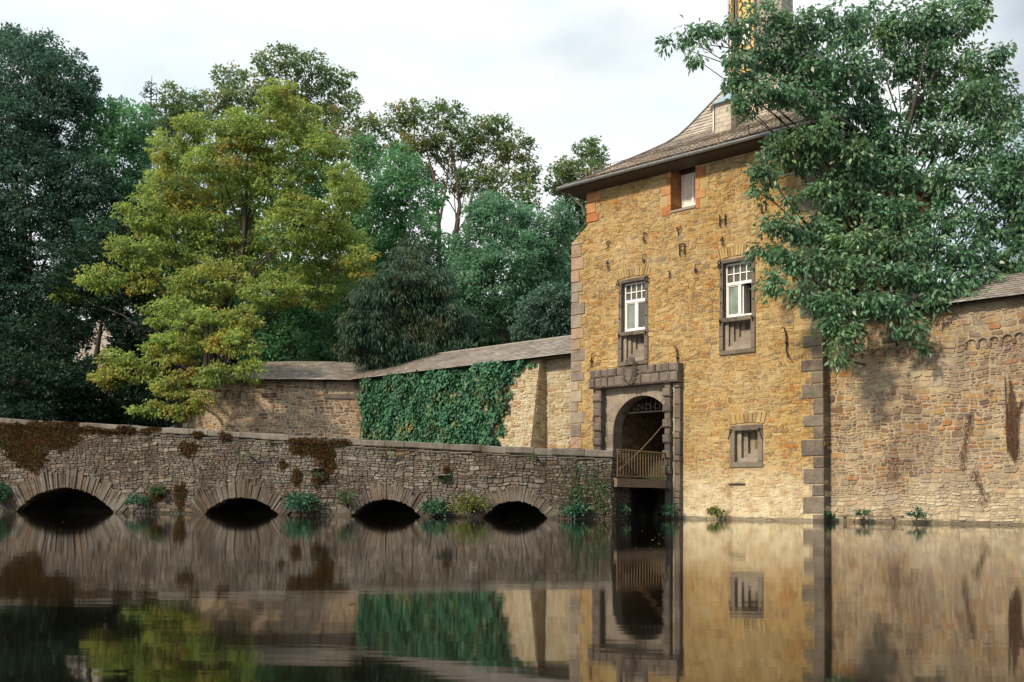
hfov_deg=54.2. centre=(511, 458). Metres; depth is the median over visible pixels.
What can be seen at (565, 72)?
sky
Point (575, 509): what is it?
shrub
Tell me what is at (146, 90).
tree
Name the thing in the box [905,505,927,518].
water plant
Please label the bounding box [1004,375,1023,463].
dead vine
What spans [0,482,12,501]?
shrub
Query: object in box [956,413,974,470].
dead vine
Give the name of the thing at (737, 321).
window
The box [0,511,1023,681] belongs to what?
water
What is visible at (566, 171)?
broadleaf tree
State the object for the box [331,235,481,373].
yew tree
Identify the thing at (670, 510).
water plant
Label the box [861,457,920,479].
dead vine
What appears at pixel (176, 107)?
broadleaf tree
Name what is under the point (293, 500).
shrub
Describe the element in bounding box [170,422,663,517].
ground
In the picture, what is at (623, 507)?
water plant
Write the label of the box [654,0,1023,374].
oak tree
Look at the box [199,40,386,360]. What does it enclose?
broadleaf tree
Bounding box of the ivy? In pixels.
[356,358,536,445]
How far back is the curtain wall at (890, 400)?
31.00 m
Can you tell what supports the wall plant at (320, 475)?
attached to the stone bridge
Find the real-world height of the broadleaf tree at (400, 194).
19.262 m
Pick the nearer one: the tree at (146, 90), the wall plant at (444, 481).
the wall plant at (444, 481)
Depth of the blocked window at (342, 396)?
50.20 m
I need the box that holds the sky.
[0,0,1023,327]
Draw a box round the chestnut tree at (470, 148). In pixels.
[378,96,544,304]
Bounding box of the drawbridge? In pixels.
[568,415,668,487]
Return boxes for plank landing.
[837,515,903,522]
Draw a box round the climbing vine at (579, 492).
[552,456,611,516]
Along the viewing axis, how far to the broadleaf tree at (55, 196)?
58.55 m
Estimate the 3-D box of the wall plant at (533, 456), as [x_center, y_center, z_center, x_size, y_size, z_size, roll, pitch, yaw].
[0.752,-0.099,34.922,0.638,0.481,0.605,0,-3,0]
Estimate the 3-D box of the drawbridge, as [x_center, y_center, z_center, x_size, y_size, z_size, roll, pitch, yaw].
[3.645,-0.365,36.560,3.140,2.848,3.438,-2,-3,42]
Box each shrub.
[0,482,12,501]
[124,492,150,505]
[149,485,167,495]
[280,489,322,511]
[332,488,358,508]
[418,496,450,515]
[446,489,490,514]
[562,499,592,517]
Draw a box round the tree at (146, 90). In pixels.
[113,79,176,330]
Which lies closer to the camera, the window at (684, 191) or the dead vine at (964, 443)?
the dead vine at (964, 443)
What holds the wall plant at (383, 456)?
attached to the stone bridge
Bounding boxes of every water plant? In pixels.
[617,502,630,514]
[658,501,678,516]
[706,505,727,517]
[823,509,835,519]
[855,509,871,518]
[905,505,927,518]
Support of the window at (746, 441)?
in the gate tower
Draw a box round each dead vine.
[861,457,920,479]
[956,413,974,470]
[969,470,989,504]
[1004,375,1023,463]
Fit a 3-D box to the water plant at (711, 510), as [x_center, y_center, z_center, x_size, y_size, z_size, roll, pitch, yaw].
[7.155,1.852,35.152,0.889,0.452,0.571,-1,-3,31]
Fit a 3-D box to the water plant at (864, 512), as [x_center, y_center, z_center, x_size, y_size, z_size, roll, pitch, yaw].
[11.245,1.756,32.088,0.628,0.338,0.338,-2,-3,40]
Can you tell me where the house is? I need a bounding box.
[73,312,189,426]
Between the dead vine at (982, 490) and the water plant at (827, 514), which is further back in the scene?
the water plant at (827, 514)
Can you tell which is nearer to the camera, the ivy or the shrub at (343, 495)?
the shrub at (343, 495)
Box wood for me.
[11,244,571,426]
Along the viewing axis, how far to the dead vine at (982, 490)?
30.01 m
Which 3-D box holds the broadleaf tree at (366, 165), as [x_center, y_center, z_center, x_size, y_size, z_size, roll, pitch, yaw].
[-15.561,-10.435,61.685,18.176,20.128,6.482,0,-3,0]
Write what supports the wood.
on the ground
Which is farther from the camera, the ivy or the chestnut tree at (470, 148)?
the chestnut tree at (470, 148)
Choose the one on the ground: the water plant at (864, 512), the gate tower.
the gate tower
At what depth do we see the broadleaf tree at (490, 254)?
54.96 m
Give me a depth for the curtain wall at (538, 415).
42.39 m
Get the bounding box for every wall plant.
[231,450,268,462]
[311,468,329,479]
[374,445,396,459]
[436,474,451,483]
[524,449,541,462]
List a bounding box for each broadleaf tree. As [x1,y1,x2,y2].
[0,22,132,408]
[0,203,185,427]
[47,77,382,422]
[66,94,170,396]
[120,127,400,356]
[141,79,224,427]
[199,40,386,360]
[237,263,390,366]
[353,137,462,294]
[439,188,580,345]
[540,135,610,283]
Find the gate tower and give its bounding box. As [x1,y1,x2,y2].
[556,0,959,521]
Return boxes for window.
[323,380,357,398]
[617,276,648,366]
[661,165,705,215]
[719,256,755,355]
[728,424,762,467]
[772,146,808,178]
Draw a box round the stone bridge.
[0,418,636,518]
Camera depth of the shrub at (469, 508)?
35.40 m
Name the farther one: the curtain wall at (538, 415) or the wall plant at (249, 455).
the curtain wall at (538, 415)
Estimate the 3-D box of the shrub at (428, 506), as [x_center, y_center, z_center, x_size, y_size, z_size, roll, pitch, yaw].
[-2.840,1.696,35.941,1.360,0.771,0.831,0,-3,13]
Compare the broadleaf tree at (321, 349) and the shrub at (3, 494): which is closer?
the shrub at (3, 494)
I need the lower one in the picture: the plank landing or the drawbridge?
the plank landing
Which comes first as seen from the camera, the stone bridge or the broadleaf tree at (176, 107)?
the stone bridge
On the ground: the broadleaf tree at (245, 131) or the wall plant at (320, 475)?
the broadleaf tree at (245, 131)
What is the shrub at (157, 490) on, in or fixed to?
attached to the stone bridge
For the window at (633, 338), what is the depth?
38.50 m
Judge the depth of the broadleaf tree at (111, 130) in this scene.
60.05 m
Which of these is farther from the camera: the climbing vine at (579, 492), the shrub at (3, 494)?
the shrub at (3, 494)
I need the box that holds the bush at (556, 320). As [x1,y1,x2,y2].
[508,280,570,340]
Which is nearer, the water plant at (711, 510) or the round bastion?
the water plant at (711, 510)
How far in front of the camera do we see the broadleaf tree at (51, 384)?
53.70 m
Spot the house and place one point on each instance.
(104, 341)
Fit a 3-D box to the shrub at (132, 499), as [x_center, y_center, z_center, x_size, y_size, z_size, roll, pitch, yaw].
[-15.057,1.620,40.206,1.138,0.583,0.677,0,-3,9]
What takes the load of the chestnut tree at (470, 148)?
on the ground
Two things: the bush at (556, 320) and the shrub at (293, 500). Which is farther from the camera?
the bush at (556, 320)
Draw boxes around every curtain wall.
[351,335,571,448]
[826,272,1023,524]
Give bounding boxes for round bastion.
[181,361,365,438]

